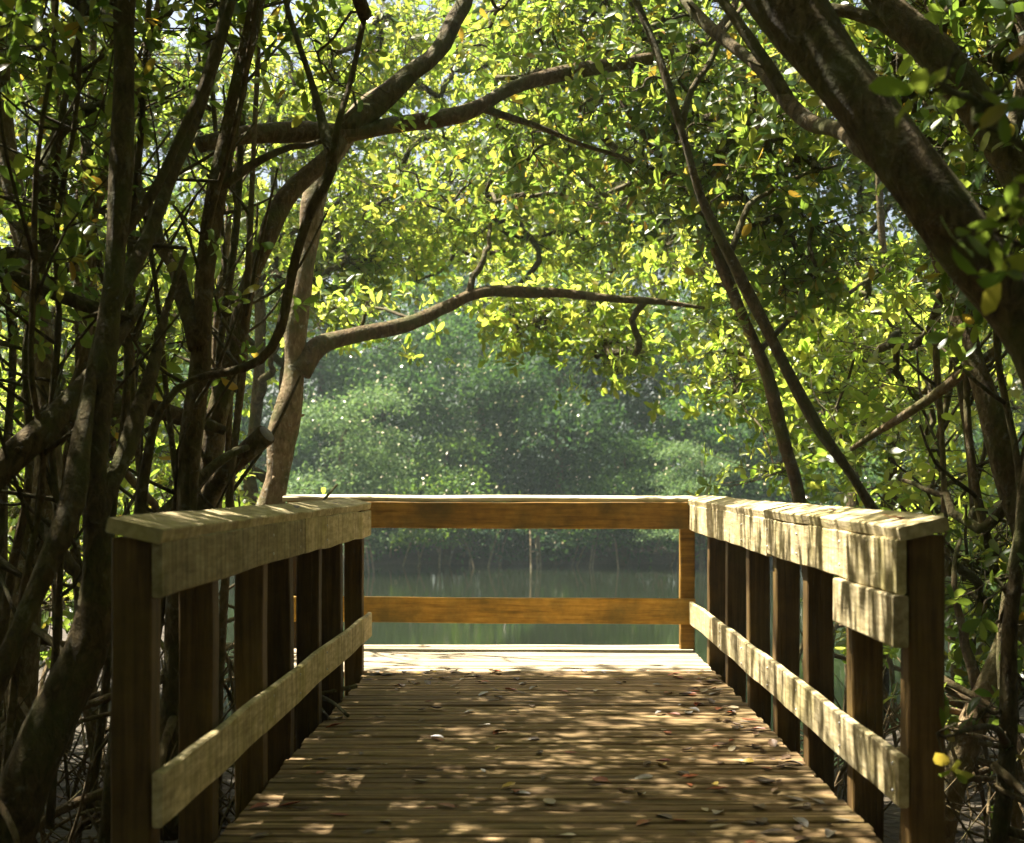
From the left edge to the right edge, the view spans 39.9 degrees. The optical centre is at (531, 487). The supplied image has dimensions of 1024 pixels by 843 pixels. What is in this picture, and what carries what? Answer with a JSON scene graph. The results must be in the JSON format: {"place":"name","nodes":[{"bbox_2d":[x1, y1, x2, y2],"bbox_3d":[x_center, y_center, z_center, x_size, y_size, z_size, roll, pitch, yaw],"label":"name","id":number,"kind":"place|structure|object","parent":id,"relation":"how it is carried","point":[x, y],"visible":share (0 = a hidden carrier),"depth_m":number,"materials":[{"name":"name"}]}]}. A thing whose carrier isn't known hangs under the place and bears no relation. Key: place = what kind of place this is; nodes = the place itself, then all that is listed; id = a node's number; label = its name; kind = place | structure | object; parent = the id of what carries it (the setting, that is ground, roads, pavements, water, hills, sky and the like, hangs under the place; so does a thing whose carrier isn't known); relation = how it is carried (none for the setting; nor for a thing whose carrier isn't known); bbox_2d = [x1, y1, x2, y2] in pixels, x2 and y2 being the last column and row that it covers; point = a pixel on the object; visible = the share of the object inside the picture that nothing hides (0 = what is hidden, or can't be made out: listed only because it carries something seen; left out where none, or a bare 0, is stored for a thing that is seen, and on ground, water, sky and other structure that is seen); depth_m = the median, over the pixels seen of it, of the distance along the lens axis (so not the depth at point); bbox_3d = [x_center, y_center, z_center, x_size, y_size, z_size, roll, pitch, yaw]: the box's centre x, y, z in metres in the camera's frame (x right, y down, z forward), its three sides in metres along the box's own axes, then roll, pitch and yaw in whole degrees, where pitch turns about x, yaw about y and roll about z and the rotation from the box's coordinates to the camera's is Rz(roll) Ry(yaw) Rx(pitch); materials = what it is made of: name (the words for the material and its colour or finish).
{"place":"outdoors","nodes":[
{"label":"outdoors","id":0,"kind":"place"},
{"bbox_2d":[0,0,1023,480],"label":"sky","id":1,"kind":"structure","parent":0,"point":[422,7],"materials":[{"name":"white"}]},
{"bbox_2d":[36,531,1023,842],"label":"ground","id":2,"kind":"structure","parent":0,"point":[892,811],"depth_m":10.37,"materials":[{"name":"brown soil"}]},
{"bbox_2d":[0,214,14,324],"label":"mangrove tree","id":3,"kind":"object","parent":2,"relation":"on","point":[5,240],"visible":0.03,"depth_m":46.17,"materials":[{"name":"green plant"}]},
{"bbox_2d":[10,24,47,108],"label":"mangrove tree","id":4,"kind":"object","parent":2,"relation":"on","point":[29,92],"visible":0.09,"depth_m":10.74,"materials":[{"name":"green plant"}]},
{"bbox_2d":[0,277,73,356],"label":"mangrove tree","id":5,"kind":"object","parent":2,"relation":"on","point":[11,296],"depth_m":43.59,"materials":[{"name":"green plant"}]},
{"bbox_2d":[0,313,74,401],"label":"mangrove tree","id":6,"kind":"object","parent":2,"relation":"on","point":[4,323],"visible":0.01,"depth_m":40.77,"materials":[{"name":"green plant"}]},
{"bbox_2d":[0,33,101,771],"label":"mangrove sapling","id":7,"kind":"object","parent":2,"relation":"on","point":[11,364],"visible":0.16,"depth_m":9.17,"materials":[{"name":"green plant"}]},
{"bbox_2d":[0,0,118,758],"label":"mangrove sapling","id":8,"kind":"object","parent":2,"relation":"on","point":[4,319],"visible":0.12,"depth_m":9.46,"materials":[{"name":"green plant"}]},
{"bbox_2d":[0,30,170,752],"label":"mangrove sapling","id":9,"kind":"object","parent":2,"relation":"on","point":[93,46],"visible":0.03,"depth_m":10.00,"materials":[{"name":"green plant"}]},
{"bbox_2d":[0,0,180,774],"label":"mangrove sapling","id":10,"kind":"object","parent":2,"relation":"on","point":[58,73],"visible":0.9,"depth_m":5.60,"materials":[{"name":"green plant"}]},
{"bbox_2d":[0,0,180,828],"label":"mangrove sapling","id":11,"kind":"object","parent":2,"relation":"on","point":[52,481],"visible":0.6,"depth_m":5.98,"materials":[{"name":"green plant"}]},
{"bbox_2d":[0,0,192,645],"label":"mangrove sapling","id":12,"kind":"object","parent":2,"relation":"on","point":[5,609],"visible":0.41,"depth_m":6.57,"materials":[{"name":"brown plant"}]},
{"bbox_2d":[0,167,201,470],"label":"mangrove tree","id":13,"kind":"object","parent":2,"relation":"on","point":[177,198],"depth_m":43.79,"materials":[{"name":"green plant"}]},
{"bbox_2d":[0,93,202,672],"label":"mangrove sapling","id":14,"kind":"object","parent":2,"relation":"on","point":[95,293],"visible":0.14,"depth_m":8.20,"materials":[{"name":"green plant"}]},
{"bbox_2d":[38,0,198,513],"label":"mangrove sapling","id":15,"kind":"object","parent":2,"relation":"on","point":[140,323],"visible":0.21,"depth_m":7.21,"materials":[{"name":"brown plant"}]},
{"bbox_2d":[0,0,245,548],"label":"mangrove sapling","id":16,"kind":"object","parent":2,"relation":"on","point":[82,360],"visible":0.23,"depth_m":7.80,"materials":[{"name":"green plant"}]},
{"bbox_2d":[8,0,249,829],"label":"mangrove sapling","id":17,"kind":"object","parent":2,"relation":"on","point":[127,344],"visible":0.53,"depth_m":6.77,"materials":[{"name":"brown plant"}]},
{"bbox_2d":[0,641,295,842],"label":"undergrowth","id":18,"kind":"object","parent":2,"relation":"on","point":[74,826],"visible":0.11,"depth_m":7.38,"materials":[{"name":"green plant"}]},
{"bbox_2d":[26,0,273,635],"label":"mangrove sapling","id":19,"kind":"object","parent":2,"relation":"on","point":[208,236],"visible":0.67,"depth_m":6.40,"materials":[{"name":"brown plant"}]},
{"bbox_2d":[66,0,254,510],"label":"mangrove sapling","id":20,"kind":"object","parent":2,"relation":"on","point":[164,379],"visible":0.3,"depth_m":6.94,"materials":[{"name":"brown plant"}]},
{"bbox_2d":[0,142,326,692],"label":"mangrove tree","id":21,"kind":"object","parent":2,"relation":"on","point":[165,480],"visible":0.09,"depth_m":12.82,"materials":[{"name":"green plant"}]},
{"bbox_2d":[0,0,341,654],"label":"mangrove tree","id":22,"kind":"object","parent":2,"relation":"on","point":[162,127],"visible":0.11,"depth_m":15.06,"materials":[{"name":"green plant"}]},
{"bbox_2d":[98,28,288,594],"bbox_3d":[-2.341,-0.766,10.242,1.394,6.482,0.877,0,0,15],"label":"mangrove sapling","id":23,"kind":"object","parent":2,"relation":"on","point":[219,278],"visible":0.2,"depth_m":10.16,"materials":[{"name":"brown plant"}]},
{"bbox_2d":[119,337,271,477],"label":"mangrove tree","id":24,"kind":"object","parent":2,"relation":"on","point":[244,424],"visible":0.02,"depth_m":38.16,"materials":[{"name":"green plant"}]},
{"bbox_2d":[142,329,265,460],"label":"mangrove tree","id":25,"kind":"object","parent":2,"relation":"on","point":[209,388],"depth_m":39.93,"materials":[{"name":"green plant"}]},
{"bbox_2d":[135,0,274,608],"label":"mangrove sapling","id":26,"kind":"object","parent":2,"relation":"on","point":[194,221],"visible":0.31,"depth_m":9.00,"materials":[{"name":"green plant"}]},
{"bbox_2d":[163,0,337,826],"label":"mangrove sapling","id":27,"kind":"object","parent":2,"relation":"on","point":[249,275],"visible":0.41,"depth_m":7.99,"materials":[{"name":"brown plant"}]},
{"bbox_2d":[197,426,274,510],"bbox_3d":[-1.816,0.062,8.168,0.784,0.832,0.160,0,0,26],"label":"cut log","id":28,"kind":"object","parent":27,"relation":"attached to","point":[258,440],"visible":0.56,"depth_m":8.05,"materials":[{"name":"wood"}]},
{"bbox_2d":[85,0,416,842],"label":"mangrove tree","id":29,"kind":"object","parent":2,"relation":"on","point":[319,194],"visible":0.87,"depth_m":5.89,"materials":[{"name":"brown plant"}]},
{"bbox_2d":[70,67,443,686],"bbox_3d":[-3.129,-0.932,15.332,3.993,7.107,5.222,0,0,-22],"label":"mangrove tree","id":30,"kind":"object","parent":2,"relation":"on","point":[333,255],"visible":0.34,"depth_m":14.26,"materials":[{"name":"green plant"}]},
{"bbox_2d":[161,241,356,491],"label":"mangrove tree","id":31,"kind":"object","parent":2,"relation":"on","point":[247,387],"depth_m":39.87,"materials":[{"name":"green plant"}]},
{"bbox_2d":[225,431,328,502],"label":"mangrove tree","id":32,"kind":"object","parent":2,"relation":"on","point":[299,460],"visible":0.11,"depth_m":37.59,"materials":[{"name":"green plant"}]},
{"bbox_2d":[233,284,437,563],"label":"mangrove tree","id":33,"kind":"object","parent":2,"relation":"on","point":[320,378],"visible":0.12,"depth_m":40.01,"materials":[{"name":"green plant"}]},
{"bbox_2d":[252,275,437,532],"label":"mangrove tree","id":34,"kind":"object","parent":2,"relation":"on","point":[308,389],"visible":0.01,"depth_m":46.05,"materials":[{"name":"green plant"}]},
{"bbox_2d":[302,343,502,564],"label":"mangrove tree","id":35,"kind":"object","parent":2,"relation":"on","point":[401,377],"visible":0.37,"depth_m":39.42,"materials":[{"name":"green plant"}]},
{"bbox_2d":[310,199,547,536],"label":"mangrove tree","id":36,"kind":"object","parent":2,"relation":"on","point":[420,290],"visible":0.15,"depth_m":43.96,"materials":[{"name":"green plant"}]},
{"bbox_2d":[188,0,678,675],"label":"mangrove tree","id":37,"kind":"object","parent":2,"relation":"on","point":[388,38],"visible":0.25,"depth_m":14.77,"materials":[{"name":"green plant"}]},
{"bbox_2d":[375,431,520,567],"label":"mangrove tree","id":38,"kind":"object","parent":2,"relation":"on","point":[452,484],"visible":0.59,"depth_m":37.88,"materials":[{"name":"green plant"}]},
{"bbox_2d":[334,215,625,538],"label":"mangrove tree","id":39,"kind":"object","parent":2,"relation":"on","point":[466,315],"visible":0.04,"depth_m":44.37,"materials":[{"name":"green plant"}]},
{"bbox_2d":[379,304,599,564],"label":"mangrove tree","id":40,"kind":"object","parent":2,"relation":"on","point":[427,350],"visible":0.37,"depth_m":39.62,"materials":[{"name":"green plant"}]},
{"bbox_2d":[427,256,665,548],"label":"mangrove tree","id":41,"kind":"object","parent":2,"relation":"on","point":[567,379],"visible":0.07,"depth_m":41.12,"materials":[{"name":"green plant"}]},
{"bbox_2d":[213,645,882,842],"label":"boardwalk","id":42,"kind":"structure","parent":2,"relation":"on","point":[609,727],"depth_m":5.74,"materials":[{"name":"brown wood"}]},
{"bbox_2d":[105,498,371,842],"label":"railing","id":43,"kind":"object","parent":42,"relation":"attached to","point":[192,558],"visible":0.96,"depth_m":4.55,"materials":[{"name":"brown wood"}]},
{"bbox_2d":[249,802,273,808],"bbox_3d":[-0.943,1.111,4.930,0.094,0.010,0.039,-4,8,-38],"label":"fallen leaf","id":44,"kind":"object","parent":42,"relation":"on","point":[260,804],"visible":1,"depth_m":4.94,"materials":[{"name":"plant"}]},
{"bbox_2d":[322,684,357,719],"bbox_3d":[-1.070,1.084,7.145,0.336,0.053,0.906,0,0,-4],"label":"tree root","id":45,"kind":"object","parent":42,"relation":"on","point":[335,704],"visible":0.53,"depth_m":7.22,"materials":[{"name":"brown plant"}]},
{"bbox_2d":[282,494,706,751],"bbox_3d":[-0.251,1.383,9.880,2.982,2.673,0.174,0,0,3],"label":"railing","id":46,"kind":"object","parent":42,"relation":"attached to","point":[530,511],"visible":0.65,"depth_m":9.79,"materials":[{"name":"brown wood"}]},
{"bbox_2d":[543,798,555,803],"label":"fallen leaf","id":47,"kind":"object","parent":42,"relation":"on","point":[550,800],"visible":1,"depth_m":5.00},
{"bbox_2d":[592,776,608,781],"bbox_3d":[0.268,1.112,5.362,0.039,0.007,0.108,-20,10,-35],"label":"fallen leaf","id":48,"kind":"object","parent":42,"relation":"on","point":[601,778],"visible":1,"depth_m":5.38,"materials":[{"name":"plant"}]},
{"bbox_2d":[631,774,652,778],"bbox_3d":[0.424,1.114,5.420,0.098,0.007,0.037,-6,13,-18],"label":"fallen leaf","id":49,"kind":"object","parent":42,"relation":"on","point":[644,776],"visible":1,"depth_m":5.43,"materials":[{"name":"plant"}]},
{"bbox_2d":[655,813,674,819],"bbox_3d":[0.453,1.111,4.768,0.044,0.009,0.107,5,-4,-32],"label":"fallen leaf","id":50,"kind":"object","parent":42,"relation":"on","point":[669,816],"visible":1,"depth_m":4.78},
{"bbox_2d":[755,817,767,824],"bbox_3d":[0.770,1.112,4.703,0.041,0.009,0.102,-2,4,10],"label":"fallen leaf","id":51,"kind":"object","parent":42,"relation":"on","point":[765,819],"visible":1,"depth_m":4.72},
{"bbox_2d":[755,828,783,833],"bbox_3d":[0.770,1.114,4.561,0.096,0.007,0.036,-10,7,7],"label":"fallen leaf","id":52,"kind":"object","parent":42,"relation":"on","point":[771,830],"visible":1,"depth_m":4.57,"materials":[{"name":"plant"}]},
{"bbox_2d":[768,739,777,746],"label":"fallen leaf","id":53,"kind":"object","parent":42,"relation":"on","point":[772,742],"visible":0.89,"depth_m":6.15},
{"bbox_2d":[793,815,808,826],"bbox_3d":[0.897,1.110,4.702,0.040,0.010,0.109,0,7,-16],"label":"fallen leaf","id":54,"kind":"object","parent":42,"relation":"on","point":[802,820],"visible":1,"depth_m":4.70,"materials":[{"name":"plant"}]},
{"bbox_2d":[794,835,811,839],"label":"fallen leaf","id":55,"kind":"object","parent":42,"relation":"on","point":[800,837],"visible":1,"depth_m":4.48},
{"bbox_2d":[688,495,949,842],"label":"railing","id":56,"kind":"object","parent":42,"relation":"attached to","point":[888,588],"visible":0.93,"depth_m":4.99,"materials":[{"name":"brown wood"}]},
{"bbox_2d":[825,829,835,837],"bbox_3d":[0.961,1.109,4.529,0.038,0.014,0.096,5,4,23],"label":"fallen leaf","id":57,"kind":"object","parent":42,"relation":"on","point":[828,832],"visible":1,"depth_m":4.53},
{"bbox_2d":[433,325,662,568],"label":"mangrove tree","id":58,"kind":"object","parent":2,"relation":"on","point":[503,378],"visible":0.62,"depth_m":37.97,"materials":[{"name":"green plant"}]},
{"bbox_2d":[535,432,676,568],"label":"mangrove tree","id":59,"kind":"object","parent":2,"relation":"on","point":[621,484],"visible":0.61,"depth_m":37.49,"materials":[{"name":"green plant"}]},
{"bbox_2d":[491,238,721,542],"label":"mangrove tree","id":60,"kind":"object","parent":2,"relation":"on","point":[620,396],"visible":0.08,"depth_m":43.29,"materials":[{"name":"green plant"}]},
{"bbox_2d":[511,190,749,530],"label":"mangrove tree","id":61,"kind":"object","parent":2,"relation":"on","point":[636,285],"depth_m":45.63,"materials":[{"name":"green plant"}]},
{"bbox_2d":[585,287,759,562],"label":"mangrove tree","id":62,"kind":"object","parent":2,"relation":"on","point":[682,437],"visible":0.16,"depth_m":40.41,"materials":[{"name":"green plant"}]},
{"bbox_2d":[624,373,816,567],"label":"mangrove tree","id":63,"kind":"object","parent":2,"relation":"on","point":[711,432],"visible":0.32,"depth_m":37.21,"materials":[{"name":"green plant"}]},
{"bbox_2d":[650,347,841,554],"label":"mangrove tree","id":64,"kind":"object","parent":2,"relation":"on","point":[685,390],"visible":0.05,"depth_m":39.87,"materials":[{"name":"green plant"}]},
{"bbox_2d":[578,31,947,746],"bbox_3d":[2.239,-0.600,12.064,3.103,5.346,5.628,0,0,10],"label":"mangrove tree","id":65,"kind":"object","parent":2,"relation":"on","point":[742,363],"visible":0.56,"depth_m":11.99,"materials":[{"name":"green plant"}]},
{"bbox_2d":[667,214,905,496],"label":"mangrove tree","id":66,"kind":"object","parent":2,"relation":"on","point":[715,448],"visible":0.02,"depth_m":45.08,"materials":[{"name":"green plant"}]},
{"bbox_2d":[619,145,992,717],"bbox_3d":[2.946,-0.375,14.576,3.916,5.995,5.034,0,0,10],"label":"mangrove tree","id":67,"kind":"object","parent":2,"relation":"on","point":[893,471],"visible":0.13,"depth_m":13.12,"materials":[{"name":"green plant"}]},
{"bbox_2d":[711,411,901,508],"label":"mangrove tree","id":68,"kind":"object","parent":2,"relation":"on","point":[833,494],"visible":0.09,"depth_m":36.43,"materials":[{"name":"green plant"}]},
{"bbox_2d":[780,337,917,504],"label":"mangrove tree","id":69,"kind":"object","parent":2,"relation":"on","point":[867,450],"visible":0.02,"depth_m":40.81,"materials":[{"name":"green plant"}]},
{"bbox_2d":[679,0,1023,391],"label":"mangrove tree","id":70,"kind":"object","parent":2,"relation":"on","point":[814,45],"visible":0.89,"depth_m":4.50,"materials":[{"name":"brown plant"}]},
{"bbox_2d":[789,211,930,487],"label":"mangrove tree","id":71,"kind":"object","parent":2,"relation":"on","point":[874,239],"depth_m":44.22,"materials":[{"name":"green plant"}]},
{"bbox_2d":[749,0,1023,378],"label":"mangrove tree","id":72,"kind":"object","parent":2,"relation":"on","point":[930,36],"visible":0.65,"depth_m":6.00,"materials":[{"name":"green plant"}]},
{"bbox_2d":[800,233,1023,700],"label":"mangrove tree","id":73,"kind":"object","parent":2,"relation":"on","point":[1009,367],"visible":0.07,"depth_m":13.73,"materials":[{"name":"green plant"}]},
{"bbox_2d":[800,630,1023,842],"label":"undergrowth","id":74,"kind":"object","parent":2,"relation":"on","point":[955,811],"visible":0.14,"depth_m":7.33,"materials":[{"name":"green plant"}]},
{"bbox_2d":[825,294,1019,506],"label":"mangrove tree","id":75,"kind":"object","parent":2,"relation":"on","point":[913,425],"visible":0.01,"depth_m":39.42,"materials":[{"name":"green plant"}]},
{"bbox_2d":[867,100,1004,553],"bbox_3d":[3.032,-0.817,10.497,1.148,6.692,0.886,0,0,-40],"label":"mangrove sapling","id":76,"kind":"object","parent":2,"relation":"on","point":[946,399],"visible":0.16,"depth_m":10.37,"materials":[{"name":"green plant"}]},
{"bbox_2d":[851,51,1023,804],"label":"mangrove sapling","id":77,"kind":"object","parent":2,"relation":"on","point":[973,466],"visible":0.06,"depth_m":7.74,"materials":[{"name":"green plant"}]},
{"bbox_2d":[883,50,992,708],"bbox_3d":[2.686,-0.768,9.463,1.306,6.161,1.032,0,0,-43],"label":"mangrove sapling","id":78,"kind":"object","parent":2,"relation":"on","point":[942,426],"visible":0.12,"depth_m":9.58,"materials":[{"name":"green plant"}]},
{"bbox_2d":[861,363,1019,554],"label":"mangrove tree","id":79,"kind":"object","parent":2,"relation":"on","point":[979,433],"visible":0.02,"depth_m":37.62,"materials":[{"name":"green plant"}]},
{"bbox_2d":[868,45,1023,315],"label":"mangrove sapling","id":80,"kind":"object","parent":2,"relation":"on","point":[920,83],"visible":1,"depth_m":2.98,"materials":[{"name":"green plant"}]},
{"bbox_2d":[873,188,1022,465],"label":"mangrove tree","id":81,"kind":"object","parent":2,"relation":"on","point":[912,286],"depth_m":46.54,"materials":[{"name":"green plant"}]},
{"bbox_2d":[902,18,1023,828],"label":"mangrove sapling","id":82,"kind":"object","parent":2,"relation":"on","point":[1016,816],"visible":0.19,"depth_m":6.59,"materials":[{"name":"green plant"}]},
{"bbox_2d":[926,28,1008,791],"bbox_3d":[2.716,-0.666,8.599,0.914,5.463,0.736,0,0,-20],"label":"mangrove sapling","id":83,"kind":"object","parent":2,"relation":"on","point":[938,326],"visible":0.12,"depth_m":8.58,"materials":[{"name":"green plant"}]},
{"bbox_2d":[918,426,1023,530],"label":"mangrove tree","id":84,"kind":"object","parent":2,"relation":"on","point":[1020,445],"visible":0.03,"depth_m":37.96,"materials":[{"name":"green plant"}]},
{"bbox_2d":[973,341,1023,437],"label":"mangrove tree","id":85,"kind":"object","parent":2,"relation":"on","point":[1020,424],"visible":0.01,"depth_m":42.40,"materials":[{"name":"green plant"}]},
{"bbox_2d":[219,564,989,767],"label":"water","id":86,"kind":"structure","parent":0,"point":[546,581],"depth_m":27.71,"materials":[{"name":"green liquid"}]},
{"bbox_2d":[0,0,235,842],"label":"mangrove tree","id":87,"kind":"object","parent":86,"relation":"on","point":[36,754],"visible":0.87,"depth_m":5.14,"materials":[{"name":"brown plant"}]},
{"bbox_2d":[0,0,261,841],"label":"mangrove tree","id":88,"kind":"object","parent":86,"relation":"on","point":[31,656],"visible":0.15,"depth_m":7.72,"materials":[{"name":"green plant"}]},
{"bbox_2d":[0,0,290,704],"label":"mangrove tree","id":89,"kind":"object","parent":86,"relation":"on","point":[28,443],"visible":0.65,"depth_m":5.68,"materials":[{"name":"brown plant"}]},
{"bbox_2d":[126,0,327,514],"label":"mangrove sapling","id":90,"kind":"object","parent":86,"relation":"in","point":[230,261],"visible":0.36,"depth_m":8.76,"materials":[{"name":"brown plant"}]},
{"bbox_2d":[28,0,440,842],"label":"mangrove tree","id":91,"kind":"object","parent":86,"relation":"on","point":[196,322],"visible":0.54,"depth_m":6.49,"materials":[{"name":"brown plant"}]},
{"bbox_2d":[286,378,455,573],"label":"mangrove tree","id":92,"kind":"object","parent":86,"relation":"in","point":[351,472],"visible":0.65,"depth_m":34.97,"materials":[{"name":"green plant"}]},
{"bbox_2d":[71,0,866,805],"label":"mangrove tree","id":93,"kind":"object","parent":86,"relation":"on","point":[513,186],"visible":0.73,"depth_m":10.22,"materials":[{"name":"green plant"}]},
{"bbox_2d":[224,87,713,682],"bbox_3d":[-0.273,-1.497,14.053,5.115,7.144,7.688,0,0,0],"label":"mangrove tree","id":94,"kind":"object","parent":86,"relation":"on","point":[530,303],"visible":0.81,"depth_m":12.85,"materials":[{"name":"green plant"}]},
{"bbox_2d":[628,437,749,569],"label":"mangrove tree","id":95,"kind":"object","parent":86,"relation":"in","point":[690,485],"visible":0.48,"depth_m":35.84,"materials":[{"name":"green plant"}]},
{"bbox_2d":[515,0,988,775],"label":"mangrove tree","id":96,"kind":"object","parent":86,"relation":"on","point":[673,102],"visible":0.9,"depth_m":9.12,"materials":[{"name":"green plant"}]},
{"bbox_2d":[547,0,1004,674],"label":"mangrove tree","id":97,"kind":"object","parent":86,"relation":"in","point":[855,186],"visible":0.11,"depth_m":14.82,"materials":[{"name":"green plant"}]},
{"bbox_2d":[782,182,1023,797],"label":"mangrove tree","id":98,"kind":"object","parent":86,"relation":"on","point":[993,422],"visible":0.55,"depth_m":9.50,"materials":[{"name":"green plant"}]},
{"bbox_2d":[834,498,1023,842],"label":"mangrove tree","id":99,"kind":"object","parent":86,"relation":"on","point":[964,748],"visible":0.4,"depth_m":7.20,"materials":[{"name":"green plant"}]},
{"bbox_2d":[933,459,1023,842],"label":"mangrove tree","id":100,"kind":"object","parent":86,"relation":"on","point":[1004,699],"visible":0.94,"depth_m":5.17,"materials":[{"name":"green plant"}]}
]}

